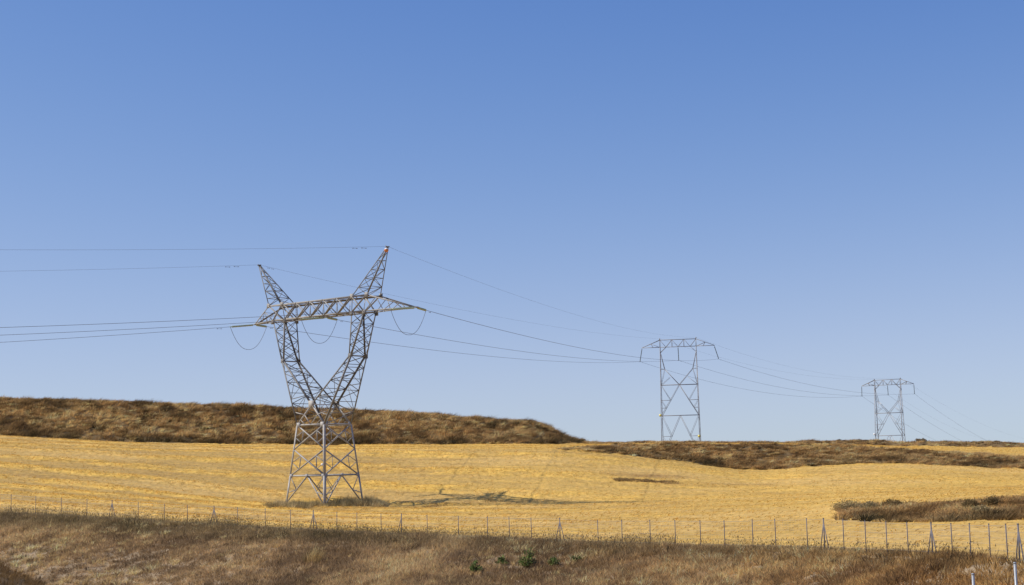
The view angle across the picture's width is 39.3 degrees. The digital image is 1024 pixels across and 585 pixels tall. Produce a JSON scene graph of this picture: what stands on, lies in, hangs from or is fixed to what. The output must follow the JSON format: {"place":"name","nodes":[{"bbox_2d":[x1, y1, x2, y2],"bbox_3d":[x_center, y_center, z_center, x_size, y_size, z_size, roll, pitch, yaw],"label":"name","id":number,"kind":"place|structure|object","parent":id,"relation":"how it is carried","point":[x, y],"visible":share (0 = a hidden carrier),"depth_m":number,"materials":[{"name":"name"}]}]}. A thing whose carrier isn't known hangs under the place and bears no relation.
{"place":"outdoors","nodes":[
{"label":"outdoors","id":0,"kind":"place"},
{"bbox_2d":[0,559,51,584],"bbox_3d":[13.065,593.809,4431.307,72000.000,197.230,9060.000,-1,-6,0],"label":"ground","id":1,"kind":"structure","parent":0,"point":[13,581],"depth_m":30.33,"materials":[{"name":"brown plant"}]},
{"bbox_2d":[640,337,718,441],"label":"pylon","id":2,"kind":"object","parent":1,"relation":"on","point":[678,384],"visible":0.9,"depth_m":469.49,"materials":[{"name":"metal"}]},
{"bbox_2d":[642,362,860,397],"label":"power line","id":3,"kind":"object","parent":2,"relation":"hanging from","point":[764,392],"visible":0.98,"depth_m":568.22,"materials":[{"name":"metal"}]},
{"bbox_2d":[679,360,879,395],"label":"power line","id":4,"kind":"object","parent":2,"relation":"hanging from","point":[766,384],"visible":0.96,"depth_m":521.80,"materials":[{"name":"metal"}]},
{"bbox_2d":[861,378,914,441],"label":"pylon","id":5,"kind":"object","parent":1,"relation":"on","point":[888,412],"visible":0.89,"depth_m":639.56,"materials":[{"name":"metal"}]},
{"bbox_2d":[0,434,1023,560],"bbox_3d":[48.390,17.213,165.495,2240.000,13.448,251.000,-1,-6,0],"label":"field","id":6,"kind":"structure","parent":0,"point":[412,461],"depth_m":189.03,"materials":[{"name":"yellow plant"}]},
{"bbox_2d":[262,491,389,508],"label":"dry grass","id":7,"kind":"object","parent":6,"relation":"on","point":[353,501],"visible":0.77,"depth_m":176.21,"materials":[{"name":"brown plant"}]},
{"bbox_2d":[230,246,426,503],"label":"pylon","id":8,"kind":"object","parent":6,"relation":"on","point":[324,425],"visible":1,"depth_m":180.35,"materials":[{"name":"metal"}]},
{"bbox_2d":[0,327,223,342],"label":"power line","id":9,"kind":"object","parent":8,"relation":"hanging from","point":[112,335],"visible":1,"depth_m":180.47,"materials":[{"name":"metal"}]},
{"bbox_2d":[38,265,241,270],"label":"earth wire","id":10,"kind":"object","parent":8,"relation":"attached to","point":[136,268],"visible":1,"depth_m":182.18,"materials":[{"name":"metal"}]},
{"bbox_2d":[12,319,299,334],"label":"power line","id":11,"kind":"object","parent":8,"relation":"hanging from","point":[147,328],"visible":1,"depth_m":170.45,"materials":[{"name":"metal"}]},
{"bbox_2d":[0,309,389,327],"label":"power line","id":12,"kind":"object","parent":8,"relation":"hanging from","point":[187,320],"visible":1,"depth_m":158.47,"materials":[{"name":"metal"}]},
{"bbox_2d":[160,246,385,249],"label":"earth wire","id":13,"kind":"object","parent":8,"relation":"attached to","point":[266,248],"visible":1,"depth_m":168.74,"materials":[{"name":"metal"}]},
{"bbox_2d":[270,327,621,362],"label":"power line","id":14,"kind":"object","parent":8,"relation":"hanging from","point":[437,350],"visible":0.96,"depth_m":262.39,"materials":[{"name":"metal"}]},
{"bbox_2d":[266,266,654,338],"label":"earth wire","id":15,"kind":"object","parent":8,"relation":"attached to","point":[440,305],"visible":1,"depth_m":257.47,"materials":[{"name":"metal"}]},
{"bbox_2d":[340,320,653,361],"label":"power line","id":16,"kind":"object","parent":8,"relation":"hanging from","point":[494,347],"visible":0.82,"depth_m":252.70,"materials":[{"name":"metal"}]},
{"bbox_2d":[392,248,677,336],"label":"earth wire","id":17,"kind":"object","parent":8,"relation":"attached to","point":[522,297],"visible":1,"depth_m":244.75,"materials":[{"name":"metal"}]},
{"bbox_2d":[427,310,713,360],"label":"power line","id":18,"kind":"object","parent":8,"relation":"hanging from","point":[544,340],"visible":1,"depth_m":225.86,"materials":[{"name":"metal"}]},
{"bbox_2d":[384,497,598,509],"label":"furrow weeds","id":19,"kind":"object","parent":6,"relation":"on","point":[437,505],"visible":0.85,"depth_m":176.38,"materials":[{"name":"brown plant"}]},
{"bbox_2d":[614,477,682,483],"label":"hollow weeds","id":20,"kind":"object","parent":6,"relation":"on","point":[619,479],"visible":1,"depth_m":195.59,"materials":[{"name":"brown plant"}]},
{"bbox_2d":[557,441,1023,469],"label":"terrace scrub","id":21,"kind":"object","parent":6,"relation":"on","point":[931,457],"visible":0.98,"depth_m":225.08,"materials":[{"name":"brown plant"}]},
{"bbox_2d":[568,439,1023,446],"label":"ridge scrub","id":22,"kind":"object","parent":6,"relation":"on","point":[877,441],"visible":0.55,"depth_m":293.57,"materials":[{"name":"brown plant"}]},
{"bbox_2d":[830,498,861,509],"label":"bush","id":23,"kind":"object","parent":6,"relation":"on","point":[842,505],"visible":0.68,"depth_m":111.60,"materials":[{"name":"beige plant"}]},
{"bbox_2d":[881,499,904,505],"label":"bush","id":24,"kind":"object","parent":6,"relation":"on","point":[898,502],"visible":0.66,"depth_m":108.56,"materials":[{"name":"brown plant"}]},
{"bbox_2d":[831,494,1023,521],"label":"ditch scrub","id":25,"kind":"object","parent":6,"relation":"on","point":[1010,508],"visible":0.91,"depth_m":102.02,"materials":[{"name":"brown plant"}]},
{"bbox_2d":[0,400,1023,446],"bbox_3d":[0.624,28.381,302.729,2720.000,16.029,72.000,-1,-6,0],"label":"hillside","id":26,"kind":"structure","parent":0,"point":[306,429],"depth_m":276.17,"materials":[{"name":"brown plant"}]},
{"bbox_2d":[0,395,585,444],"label":"hill scrub","id":27,"kind":"object","parent":26,"relation":"on","point":[552,435],"visible":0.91,"depth_m":276.06,"materials":[{"name":"brown plant"}]},
{"bbox_2d":[0,517,1023,584],"bbox_3d":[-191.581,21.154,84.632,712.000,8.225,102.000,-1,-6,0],"label":"embankment","id":28,"kind":"structure","parent":0,"point":[157,574],"depth_m":98.22,"materials":[{"name":"plant"}]},
{"bbox_2d":[301,546,327,563],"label":"grass clump","id":29,"kind":"object","parent":28,"relation":"on","point":[317,556],"visible":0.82,"depth_m":92.96,"materials":[{"name":"beige plant"}]},
{"bbox_2d":[469,560,483,571],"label":"green plant","id":30,"kind":"object","parent":28,"relation":"on","point":[472,567],"visible":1,"depth_m":82.94,"materials":[{"name":"green plant"}]},
{"bbox_2d":[495,554,507,563],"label":"green plant","id":31,"kind":"object","parent":28,"relation":"on","point":[502,560],"visible":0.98,"depth_m":83.59,"materials":[{"name":"green plant"}]},
{"bbox_2d":[0,503,1023,584],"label":"dry grass","id":32,"kind":"structure","parent":28,"relation":"on","point":[389,567],"depth_m":88.46,"materials":[{"name":"brown plant"}]},
{"bbox_2d":[1,494,1023,562],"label":"boundary fence","id":33,"kind":"object","parent":28,"relation":"on","point":[1019,544],"visible":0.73,"depth_m":73.12,"materials":[{"name":"metal"}]},
{"bbox_2d":[517,547,535,567],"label":"green plant","id":34,"kind":"object","parent":28,"relation":"on","point":[524,561],"visible":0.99,"depth_m":82.58,"materials":[{"name":"green plant"}]},
{"bbox_2d":[547,557,559,565],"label":"green plant","id":35,"kind":"object","parent":28,"relation":"on","point":[553,560],"visible":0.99,"depth_m":81.36,"materials":[{"name":"green plant"}]},
{"bbox_2d":[571,555,580,560],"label":"green plant","id":36,"kind":"object","parent":28,"relation":"on","point":[576,558],"visible":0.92,"depth_m":81.23,"materials":[{"name":"green plant"}]},
{"bbox_2d":[971,573,974,584],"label":"steel post","id":37,"kind":"object","parent":28,"relation":"on","point":[973,578],"visible":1,"depth_m":29.97,"materials":[{"name":"silver metal"}]},
{"bbox_2d":[1013,562,1017,584],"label":"steel post","id":38,"kind":"object","parent":28,"relation":"on","point":[1015,572],"visible":1,"depth_m":29.99,"materials":[{"name":"silver metal"}]},
{"bbox_2d":[0,0,1023,442],"label":"sky","id":39,"kind":"structure","parent":0,"point":[824,188],"materials":[{"name":"blue"}]},
{"bbox_2d":[564,443,1022,469],"bbox_3d":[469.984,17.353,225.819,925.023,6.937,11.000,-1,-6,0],"label":"terrace bank","id":40,"kind":"structure","parent":0,"point":[747,449],"depth_m":226.04,"materials":[{"name":"brown plant"}]},
{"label":"ditch bank","id":41,"kind":"structure","parent":0,"visible":0},
{"bbox_2d":[858,500,879,507],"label":"bush","id":42,"kind":"object","parent":41,"relation":"on","point":[869,503],"visible":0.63,"depth_m":108.67,"materials":[{"name":"brown plant"}]},
{"bbox_2d":[961,498,979,507],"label":"bush","id":43,"kind":"object","parent":41,"relation":"on","point":[972,501],"visible":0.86,"depth_m":102.08,"materials":[{"name":"brown plant"}]},
{"bbox_2d":[970,504,992,511],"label":"bush","id":44,"kind":"object","parent":41,"relation":"on","point":[983,508],"visible":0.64,"depth_m":100.02,"materials":[{"name":"brown plant"}]},
{"bbox_2d":[980,494,1002,505],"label":"bush","id":45,"kind":"object","parent":41,"relation":"on","point":[993,502],"visible":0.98,"depth_m":101.58,"materials":[{"name":"brown plant"}]}
]}

